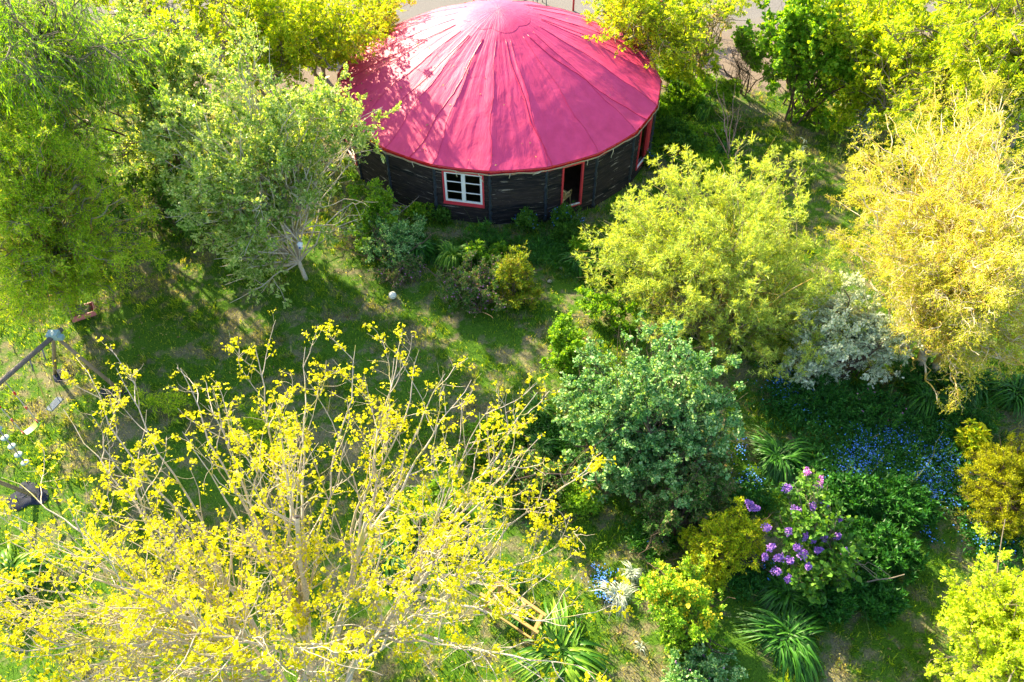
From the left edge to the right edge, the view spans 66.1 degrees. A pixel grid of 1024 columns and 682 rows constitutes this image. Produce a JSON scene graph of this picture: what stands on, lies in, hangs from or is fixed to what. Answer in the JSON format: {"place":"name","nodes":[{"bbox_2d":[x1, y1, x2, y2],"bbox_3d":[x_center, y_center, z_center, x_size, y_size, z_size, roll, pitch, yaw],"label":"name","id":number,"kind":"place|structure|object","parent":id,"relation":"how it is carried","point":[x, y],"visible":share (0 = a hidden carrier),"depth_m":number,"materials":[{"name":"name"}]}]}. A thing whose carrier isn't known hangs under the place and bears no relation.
{"place":"outdoors","nodes":[
{"label":"outdoors","id":0,"kind":"place"},
{"bbox_2d":[0,0,1023,681],"bbox_3d":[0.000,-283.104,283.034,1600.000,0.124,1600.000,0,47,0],"label":"ground","id":1,"kind":"structure","parent":0,"point":[134,336],"depth_m":20.31,"materials":[{"name":"plant"}]},
{"bbox_2d":[6,481,48,510],"bbox_3d":[-11.311,3.595,18.438,0.960,0.064,0.826,0,47,0],"label":"ground sheet","id":2,"kind":"object","parent":1,"relation":"on","point":[23,500],"visible":0.84,"depth_m":18.37,"materials":[{"name":"fabric"}]},
{"bbox_2d":[0,543,68,609],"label":"strap leaf plant","id":3,"kind":"object","parent":1,"relation":"on","point":[10,559],"visible":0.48,"depth_m":16.91,"materials":[{"name":"plant"}]},
{"bbox_2d":[0,327,123,496],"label":"swing set","id":4,"kind":"object","parent":1,"relation":"on","point":[52,336],"visible":0.91,"depth_m":18.86,"materials":[{"name":"blue paint"}]},
{"bbox_2d":[0,381,40,435],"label":"swing","id":5,"kind":"object","parent":4,"relation":"hanging from","point":[35,425],"visible":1,"depth_m":19.07,"materials":[{"name":"plastic"}]},
{"bbox_2d":[29,349,63,411],"bbox_3d":[-11.423,0.920,19.193,0.254,1.762,0.670,18,50,16],"label":"swing","id":6,"kind":"object","parent":4,"relation":"hanging from","point":[54,403],"visible":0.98,"depth_m":19.60,"materials":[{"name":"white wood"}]},
{"bbox_2d":[31,123,127,192],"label":"undergrowth bush","id":7,"kind":"object","parent":1,"relation":"on","point":[109,136],"visible":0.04,"depth_m":25.82,"materials":[{"name":"green plant"}]},
{"bbox_2d":[0,0,171,177],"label":"weeping willow tree","id":8,"kind":"object","parent":1,"relation":"on","point":[39,38],"visible":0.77,"depth_m":19.97,"materials":[{"name":"green plant"}]},
{"bbox_2d":[0,25,172,334],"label":"curly willow tree","id":9,"kind":"object","parent":1,"relation":"on","point":[50,253],"visible":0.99,"depth_m":19.51,"materials":[{"name":"green plant"}]},
{"bbox_2d":[75,0,190,35],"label":"hedge bush","id":10,"kind":"object","parent":1,"relation":"on","point":[107,2],"visible":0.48,"depth_m":34.39,"materials":[{"name":"yellow plant"}]},
{"bbox_2d":[45,0,226,198],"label":"hazel tree","id":11,"kind":"object","parent":1,"relation":"on","point":[176,78],"visible":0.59,"depth_m":22.65,"materials":[{"name":"green plant"}]},
{"bbox_2d":[92,146,224,245],"bbox_3d":[-10.751,-5.167,25.070,4.519,2.493,5.768,-25,52,-21],"label":"undergrowth bush","id":12,"kind":"object","parent":1,"relation":"on","point":[164,204],"visible":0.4,"depth_m":24.50,"materials":[{"name":"green plant"}]},
{"bbox_2d":[124,368,192,426],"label":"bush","id":13,"kind":"object","parent":1,"relation":"on","point":[158,402],"visible":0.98,"depth_m":19.65,"materials":[{"name":"green plant"}]},
{"bbox_2d":[170,0,236,35],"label":"hedge bush","id":14,"kind":"object","parent":1,"relation":"on","point":[198,3],"visible":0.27,"depth_m":33.04,"materials":[{"name":"yellow plant"}]},
{"bbox_2d":[147,0,333,92],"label":"ash tree","id":15,"kind":"object","parent":1,"relation":"on","point":[261,8],"visible":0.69,"depth_m":24.23,"materials":[{"name":"yellow plant"}]},
{"bbox_2d":[123,4,401,308],"bbox_3d":[-6.555,-5.147,21.468,7.594,7.719,4.893,-31,54,-25],"label":"willow tree","id":16,"kind":"object","parent":1,"relation":"on","point":[235,172],"visible":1,"depth_m":20.88,"materials":[{"name":"green plant"}]},
{"bbox_2d":[220,393,310,457],"bbox_3d":[-6.001,1.834,19.299,2.171,1.414,2.424,0,47,0],"label":"willow sapling","id":17,"kind":"object","parent":1,"relation":"on","point":[253,420],"visible":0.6,"depth_m":19.00,"materials":[{"name":"green plant"}]},
{"bbox_2d":[0,308,635,681],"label":"maple tree","id":18,"kind":"object","parent":1,"relation":"on","point":[236,653],"visible":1,"depth_m":12.65,"materials":[{"name":"yellow plant"}]},
{"bbox_2d":[250,0,394,87],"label":"lime tree","id":19,"kind":"object","parent":1,"relation":"on","point":[328,50],"visible":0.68,"depth_m":25.60,"materials":[{"name":"yellow plant"}]},
{"bbox_2d":[308,171,418,250],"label":"bush","id":20,"kind":"object","parent":1,"relation":"on","point":[378,198],"visible":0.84,"depth_m":24.12,"materials":[{"name":"green plant"}]},
{"bbox_2d":[330,0,417,43],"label":"alder tree","id":21,"kind":"object","parent":1,"relation":"on","point":[373,6],"visible":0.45,"depth_m":27.87,"materials":[{"name":"yellow plant"}]},
{"bbox_2d":[323,208,434,268],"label":"bush","id":22,"kind":"object","parent":1,"relation":"on","point":[393,238],"visible":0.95,"depth_m":23.51,"materials":[{"name":"green plant"}]},
{"bbox_2d":[343,524,425,602],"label":"strap leaf plant","id":23,"kind":"object","parent":1,"relation":"on","point":[392,571],"visible":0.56,"depth_m":17.01,"materials":[{"name":"plant"}]},
{"bbox_2d":[367,252,428,287],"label":"flowering shrub","id":24,"kind":"object","parent":1,"relation":"on","point":[408,266],"visible":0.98,"depth_m":23.17,"materials":[{"name":"green plant"}]},
{"bbox_2d":[407,236,439,263],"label":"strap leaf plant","id":25,"kind":"object","parent":1,"relation":"on","point":[428,247],"visible":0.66,"depth_m":23.81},
{"bbox_2d":[398,200,456,220],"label":"herb clump","id":26,"kind":"object","parent":1,"relation":"on","point":[418,208],"visible":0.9,"depth_m":25.05,"materials":[{"name":"green plant"}]},
{"bbox_2d":[388,475,476,540],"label":"garden bush","id":27,"kind":"object","parent":1,"relation":"on","point":[434,487],"visible":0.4,"depth_m":17.75,"materials":[{"name":"green plant"}]},
{"bbox_2d":[427,204,458,223],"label":"herb clump","id":28,"kind":"object","parent":1,"relation":"on","point":[441,213],"visible":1,"depth_m":24.91,"materials":[{"name":"green plant"}]},
{"bbox_2d":[434,239,475,272],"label":"strap leaf plant","id":29,"kind":"object","parent":1,"relation":"on","point":[451,255],"visible":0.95,"depth_m":23.48,"materials":[{"name":"plant"}]},
{"bbox_2d":[411,241,535,317],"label":"flowering shrub","id":30,"kind":"object","parent":1,"relation":"on","point":[472,289],"visible":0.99,"depth_m":22.28,"materials":[{"name":"green plant"}]},
{"bbox_2d":[452,217,507,269],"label":"weigela bush","id":31,"kind":"object","parent":1,"relation":"on","point":[479,254],"visible":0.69,"depth_m":23.55,"materials":[{"name":"green plant"}]},
{"bbox_2d":[443,216,534,259],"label":"herb clump","id":32,"kind":"object","parent":1,"relation":"on","point":[487,238],"visible":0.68,"depth_m":24.16,"materials":[{"name":"green plant"}]},
{"bbox_2d":[456,409,540,467],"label":"garden bush","id":33,"kind":"object","parent":1,"relation":"on","point":[473,425],"visible":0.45,"depth_m":18.98,"materials":[{"name":"green plant"}]},
{"bbox_2d":[335,0,662,224],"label":"yurt","id":34,"kind":"object","parent":1,"relation":"on","point":[507,111],"visible":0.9,"depth_m":24.92,"materials":[{"name":"fabric"}]},
{"bbox_2d":[442,170,484,207],"bbox_3d":[-1.502,-4.699,24.315,1.322,1.223,0.115,8,48,8],"label":"window","id":35,"kind":"structure","parent":34,"relation":"in","point":[463,202],"depth_m":24.42,"materials":[{"name":"white paint"}]},
{"bbox_2d":[560,162,584,207],"bbox_3d":[1.882,-4.894,24.780,0.751,1.642,0.090,-19,50,-17],"label":"doorway","id":36,"kind":"structure","parent":34,"relation":"in","point":[582,163],"depth_m":24.76,"materials":[{"name":"red paint"}]},
{"bbox_2d":[635,116,652,170],"bbox_3d":[4.414,-6.656,26.426,0.090,1.672,0.995,22,51,19],"label":"doorway","id":37,"kind":"structure","parent":34,"relation":"in","point":[649,125],"depth_m":26.54,"materials":[{"name":"red paint"}]},
{"bbox_2d":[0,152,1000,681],"bbox_3d":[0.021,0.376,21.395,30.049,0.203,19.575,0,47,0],"label":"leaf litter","id":38,"kind":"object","parent":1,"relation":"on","point":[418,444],"visible":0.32,"depth_m":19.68,"materials":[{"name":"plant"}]},
{"bbox_2d":[431,442,573,518],"bbox_3d":[-0.042,3.032,18.490,3.304,1.668,1.863,27,53,23],"label":"garden bush","id":39,"kind":"object","parent":1,"relation":"on","point":[548,479],"visible":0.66,"depth_m":18.00,"materials":[{"name":"green plant"}]},
{"bbox_2d":[479,580,546,643],"bbox_3d":[0.052,5.567,16.149,1.419,0.777,0.473,27,53,23],"label":"bench frame","id":40,"kind":"object","parent":1,"relation":"on","point":[534,630],"visible":0.66,"depth_m":15.92,"materials":[{"name":"wood"}]},
{"bbox_2d":[400,224,627,290],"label":"weeds","id":41,"kind":"object","parent":1,"relation":"on","point":[541,251],"visible":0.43,"depth_m":24.06,"materials":[{"name":"green plant"}]},
{"bbox_2d":[487,241,552,312],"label":"barberry bush","id":42,"kind":"object","parent":1,"relation":"on","point":[513,275],"visible":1,"depth_m":22.32,"materials":[{"name":"green plant"}]},
{"bbox_2d":[511,206,544,231],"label":"herb clump","id":43,"kind":"object","parent":1,"relation":"on","point":[523,219],"visible":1,"depth_m":24.54,"materials":[{"name":"green plant"}]},
{"bbox_2d":[517,390,560,424],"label":"strap leaf plant","id":44,"kind":"object","parent":1,"relation":"on","point":[535,401],"visible":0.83,"depth_m":19.82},
{"bbox_2d":[523,432,569,458],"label":"strap leaf plant","id":45,"kind":"object","parent":1,"relation":"on","point":[550,444],"visible":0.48,"depth_m":19.15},
{"bbox_2d":[501,593,616,681],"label":"strap leaf plant","id":46,"kind":"object","parent":1,"relation":"on","point":[572,649],"visible":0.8,"depth_m":15.57,"materials":[{"name":"plant"}]},
{"bbox_2d":[539,310,587,373],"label":"currant bush","id":47,"kind":"object","parent":1,"relation":"on","point":[564,341],"visible":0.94,"depth_m":20.51,"materials":[{"name":"green plant"}]},
{"bbox_2d":[548,219,586,243],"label":"herb clump","id":48,"kind":"object","parent":1,"relation":"on","point":[567,230],"visible":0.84,"depth_m":24.37,"materials":[{"name":"green plant"}]},
{"bbox_2d":[550,197,585,227],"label":"herb clump","id":49,"kind":"object","parent":1,"relation":"on","point":[564,212],"visible":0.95,"depth_m":24.59,"materials":[{"name":"green plant"}]},
{"bbox_2d":[557,250,589,279],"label":"strap leaf plant","id":50,"kind":"object","parent":1,"relation":"on","point":[574,264],"visible":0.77,"depth_m":23.54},
{"bbox_2d":[567,231,591,253],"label":"herb clump","id":51,"kind":"object","parent":1,"relation":"on","point":[579,245],"visible":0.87,"depth_m":23.89,"materials":[{"name":"green plant"}]},
{"bbox_2d":[556,478,604,518],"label":"garden bush","id":52,"kind":"object","parent":1,"relation":"on","point":[574,500],"visible":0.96,"depth_m":17.86,"materials":[{"name":"green plant"}]},
{"bbox_2d":[478,402,687,574],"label":"weeds","id":53,"kind":"object","parent":1,"relation":"on","point":[550,429],"visible":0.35,"depth_m":18.07,"materials":[{"name":"green plant"}]},
{"bbox_2d":[570,250,639,288],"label":"herb clump","id":54,"kind":"object","parent":1,"relation":"on","point":[605,272],"visible":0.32,"depth_m":23.14,"materials":[{"name":"green plant"}]},
{"bbox_2d":[566,285,651,333],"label":"currant bush","id":55,"kind":"object","parent":1,"relation":"on","point":[599,304],"visible":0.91,"depth_m":21.71,"materials":[{"name":"green plant"}]},
{"bbox_2d":[592,579,640,622],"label":"striped grass","id":56,"kind":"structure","parent":1,"relation":"on","point":[615,596],"depth_m":16.57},
{"bbox_2d":[584,538,662,605],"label":"forget me nots","id":57,"kind":"object","parent":1,"relation":"on","point":[602,576],"visible":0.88,"depth_m":16.89,"materials":[{"name":"blue plant"}]},
{"bbox_2d":[514,310,746,520],"bbox_3d":[2.860,1.319,17.980,4.942,4.018,4.593,7,48,6],"label":"dogwood shrub","id":58,"kind":"object","parent":1,"relation":"on","point":[639,428],"visible":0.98,"depth_m":17.43,"materials":[{"name":"green plant"}]},
{"bbox_2d":[580,0,737,72],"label":"birch tree","id":59,"kind":"object","parent":1,"relation":"on","point":[644,30],"visible":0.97,"depth_m":26.73,"materials":[{"name":"yellow plant"}]},
{"bbox_2d":[654,115,693,138],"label":"herb clump","id":60,"kind":"object","parent":1,"relation":"on","point":[672,124],"visible":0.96,"depth_m":28.24,"materials":[{"name":"green plant"}]},
{"bbox_2d":[654,129,709,165],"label":"herb clump","id":61,"kind":"object","parent":1,"relation":"on","point":[694,141],"visible":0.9,"depth_m":27.58,"materials":[{"name":"green plant"}]},
{"bbox_2d":[661,82,705,116],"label":"herb clump","id":62,"kind":"object","parent":1,"relation":"on","point":[690,96],"visible":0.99,"depth_m":29.53,"materials":[{"name":"green plant"}]},
{"bbox_2d":[632,551,735,657],"bbox_3d":[3.447,5.353,15.831,2.044,1.747,1.936,0,47,0],"label":"yellow flowered shrub","id":63,"kind":"object","parent":1,"relation":"on","point":[681,608],"visible":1,"depth_m":15.55,"materials":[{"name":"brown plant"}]},
{"bbox_2d":[631,434,742,558],"bbox_3d":[3.656,3.340,17.404,3.162,2.158,1.998,-18,50,-16],"label":"bush","id":64,"kind":"object","parent":1,"relation":"on","point":[668,520],"visible":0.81,"depth_m":17.18,"materials":[{"name":"green plant"}]},
{"bbox_2d":[664,524,732,603],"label":"golden bush","id":65,"kind":"object","parent":1,"relation":"on","point":[695,550],"visible":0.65,"depth_m":16.71,"materials":[{"name":"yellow plant"}]},
{"bbox_2d":[651,68,749,182],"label":"weeds","id":66,"kind":"object","parent":1,"relation":"on","point":[719,162],"visible":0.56,"depth_m":28.17,"materials":[{"name":"green plant"}]},
{"bbox_2d":[659,641,747,681],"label":"geranium mound","id":67,"kind":"object","parent":1,"relation":"on","point":[711,671],"visible":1,"depth_m":15.30,"materials":[{"name":"green plant"}]},
{"bbox_2d":[691,95,724,120],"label":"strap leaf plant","id":68,"kind":"object","parent":1,"relation":"on","point":[706,108],"visible":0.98,"depth_m":29.29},
{"bbox_2d":[657,0,762,89],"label":"birch tree","id":69,"kind":"object","parent":1,"relation":"on","point":[723,12],"visible":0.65,"depth_m":28.07,"materials":[{"name":"green plant"}]},
{"bbox_2d":[569,130,876,383],"bbox_3d":[5.565,-2.537,21.036,7.880,5.158,7.545,0,47,0],"label":"rosemary willow shrub","id":70,"kind":"object","parent":1,"relation":"on","point":[709,271],"visible":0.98,"depth_m":20.52,"materials":[{"name":"green plant"}]},
{"bbox_2d":[705,122,743,146],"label":"herb clump","id":71,"kind":"object","parent":1,"relation":"on","point":[719,129],"visible":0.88,"depth_m":28.15,"materials":[{"name":"green plant"}]},
{"bbox_2d":[712,67,751,162],"bbox_3d":[7.511,-7.565,27.111,1.337,2.542,2.773,0,47,0],"label":"bare sapling","id":72,"kind":"object","parent":1,"relation":"on","point":[728,142],"visible":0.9,"depth_m":27.37,"materials":[{"name":"brown plant"}]},
{"bbox_2d":[692,496,772,575],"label":"golden bush","id":73,"kind":"object","parent":1,"relation":"on","point":[736,540],"visible":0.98,"depth_m":16.56,"materials":[{"name":"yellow plant"}]},
{"bbox_2d":[721,108,754,129],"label":"herb clump","id":74,"kind":"object","parent":1,"relation":"on","point":[742,121],"visible":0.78,"depth_m":28.68,"materials":[{"name":"green plant"}]},
{"bbox_2d":[711,18,771,102],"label":"bush","id":75,"kind":"object","parent":1,"relation":"on","point":[747,53],"visible":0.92,"depth_m":29.15,"materials":[{"name":"green plant"}]},
{"bbox_2d":[728,437,777,579],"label":"forget me nots","id":76,"kind":"object","parent":1,"relation":"on","point":[742,447],"visible":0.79,"depth_m":18.73,"materials":[{"name":"blue plant"}]},
{"bbox_2d":[740,424,819,496],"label":"strap leaf plant","id":77,"kind":"object","parent":1,"relation":"on","point":[777,459],"visible":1,"depth_m":18.85,"materials":[{"name":"plant"}]},
{"bbox_2d":[728,600,833,681],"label":"strap leaf plant","id":78,"kind":"object","parent":1,"relation":"on","point":[789,637],"visible":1,"depth_m":15.85,"materials":[{"name":"plant"}]},
{"bbox_2d":[752,559,814,615],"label":"strap leaf plant","id":79,"kind":"object","parent":1,"relation":"on","point":[780,595],"visible":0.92,"depth_m":16.46,"materials":[{"name":"plant"}]},
{"bbox_2d":[754,363,829,422],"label":"forget me nots","id":80,"kind":"object","parent":1,"relation":"on","point":[779,380],"visible":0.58,"depth_m":20.51,"materials":[{"name":"green plant"}]},
{"bbox_2d":[741,0,870,131],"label":"hazel tree","id":81,"kind":"object","parent":1,"relation":"on","point":[798,25],"visible":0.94,"depth_m":27.00,"materials":[{"name":"green plant"}]},
{"bbox_2d":[744,364,872,424],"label":"herb clump","id":82,"kind":"object","parent":1,"relation":"on","point":[829,393],"visible":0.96,"depth_m":19.89,"materials":[{"name":"green plant"}]},
{"bbox_2d":[744,465,904,604],"bbox_3d":[6.253,4.314,16.317,2.496,2.377,2.799,-27,53,-22],"label":"lilac shrub","id":83,"kind":"object","parent":1,"relation":"on","point":[825,552],"visible":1,"depth_m":16.05,"materials":[{"name":"green plant"}]},
{"bbox_2d":[801,575,858,629],"bbox_3d":[6.557,5.590,16.167,1.337,1.098,1.839,4,47,4],"label":"spurge mound","id":84,"kind":"object","parent":1,"relation":"on","point":[839,607],"visible":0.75,"depth_m":16.09,"materials":[{"name":"green plant"}]},
{"bbox_2d":[780,270,925,389],"bbox_3d":[8.896,-0.219,20.342,3.897,2.597,2.716,0,47,0],"label":"variegated shrub","id":85,"kind":"object","parent":1,"relation":"on","point":[852,350],"visible":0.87,"depth_m":20.02,"materials":[{"name":"green plant"}]},
{"bbox_2d":[820,452,887,520],"bbox_3d":[7.978,3.380,18.239,1.946,1.048,1.782,0,47,0],"label":"spurge mound","id":86,"kind":"object","parent":1,"relation":"on","point":[856,492],"visible":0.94,"depth_m":17.84,"materials":[{"name":"green plant"}]},
{"bbox_2d":[713,360,1023,610],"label":"weeds","id":87,"kind":"object","parent":1,"relation":"on","point":[932,434],"visible":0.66,"depth_m":18.96,"materials":[{"name":"green plant"}]},
{"bbox_2d":[824,399,924,479],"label":"forget me nots","id":88,"kind":"object","parent":1,"relation":"on","point":[875,442],"visible":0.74,"depth_m":19.14,"materials":[{"name":"blue plant"}]},
{"bbox_2d":[790,0,967,136],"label":"elm tree","id":89,"kind":"object","parent":1,"relation":"on","point":[877,52],"visible":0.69,"depth_m":26.17,"materials":[{"name":"green plant"}]},
{"bbox_2d":[832,505,929,592],"bbox_3d":[7.880,4.559,17.217,2.367,1.753,2.394,0,47,0],"label":"spurge mound","id":90,"kind":"object","parent":1,"relation":"on","point":[892,550],"visible":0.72,"depth_m":16.86,"materials":[{"name":"green plant"}]},
{"bbox_2d":[849,559,912,636],"bbox_3d":[7.529,5.478,16.371,1.440,1.219,1.773,0,47,0],"label":"spurge mound","id":91,"kind":"object","parent":1,"relation":"on","point":[887,604],"visible":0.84,"depth_m":16.15,"materials":[{"name":"green plant"}]},
{"bbox_2d":[845,361,927,441],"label":"herb clump","id":92,"kind":"object","parent":1,"relation":"on","point":[872,409],"visible":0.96,"depth_m":19.66,"materials":[{"name":"green plant"}]},
{"bbox_2d":[814,43,1023,413],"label":"curly willow tree","id":93,"kind":"object","parent":1,"relation":"on","point":[945,283],"visible":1,"depth_m":18.53,"materials":[{"name":"yellow plant"}]},
{"bbox_2d":[873,432,972,531],"bbox_3d":[9.150,3.471,18.052,2.355,1.384,1.927,-10,48,-9],"label":"spurge mound","id":94,"kind":"object","parent":1,"relation":"on","point":[907,502],"visible":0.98,"depth_m":17.70,"materials":[{"name":"green plant"}]},
{"bbox_2d":[898,377,955,420],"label":"strap leaf plant","id":95,"kind":"object","parent":1,"relation":"on","point":[924,400],"visible":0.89,"depth_m":19.93,"materials":[{"name":"plant"}]},
{"bbox_2d":[895,419,974,521],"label":"forget me nots","id":96,"kind":"object","parent":1,"relation":"on","point":[935,496],"visible":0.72,"depth_m":18.67,"materials":[{"name":"blue plant"}]},
{"bbox_2d":[865,0,1023,159],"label":"willow tree","id":97,"kind":"object","parent":1,"relation":"on","point":[999,50],"visible":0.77,"depth_m":22.77,"materials":[{"name":"yellow plant"}]},
{"bbox_2d":[884,356,1020,404],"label":"herb clump","id":98,"kind":"object","parent":1,"relation":"on","point":[914,373],"visible":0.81,"depth_m":20.38,"materials":[{"name":"green plant"}]},
{"bbox_2d":[913,517,1020,556],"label":"forget me nots","id":99,"kind":"object","parent":1,"relation":"on","point":[927,536],"visible":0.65,"depth_m":17.55,"materials":[{"name":"blue plant"}]},
{"bbox_2d":[929,356,1007,411],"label":"strap leaf plant","id":100,"kind":"object","parent":1,"relation":"on","point":[988,377],"visible":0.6,"depth_m":20.16,"materials":[{"name":"plant"}]},
{"bbox_2d":[933,378,1008,441],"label":"herb clump","id":101,"kind":"object","parent":1,"relation":"on","point":[971,413],"visible":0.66,"depth_m":19.38,"materials":[{"name":"green plant"}]},
{"bbox_2d":[924,519,1023,681],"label":"lemon bush","id":102,"kind":"object","parent":1,"relation":"on","point":[993,621],"visible":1,"depth_m":14.63,"materials":[{"name":"yellow plant"}]},
{"bbox_2d":[954,418,996,457],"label":"variegated shrub","id":103,"kind":"object","parent":1,"relation":"on","point":[976,437],"visible":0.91,"depth_m":18.67,"materials":[{"name":"yellow plant"}]},
{"bbox_2d":[952,432,1023,549],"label":"bush","id":104,"kind":"object","parent":1,"relation":"on","point":[1002,483],"visible":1,"depth_m":17.41,"materials":[{"name":"yellow plant"}]},
{"bbox_2d":[977,367,1023,420],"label":"strap leaf plant","id":105,"kind":"object","parent":1,"relation":"on","point":[1012,392],"visible":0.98,"depth_m":20.04,"materials":[{"name":"plant"}]},
{"bbox_2d":[847,97,881,150],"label":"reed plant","id":106,"kind":"object","parent":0,"point":[866,124],"visible":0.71,"depth_m":27.28,"materials":[{"name":"plant"}]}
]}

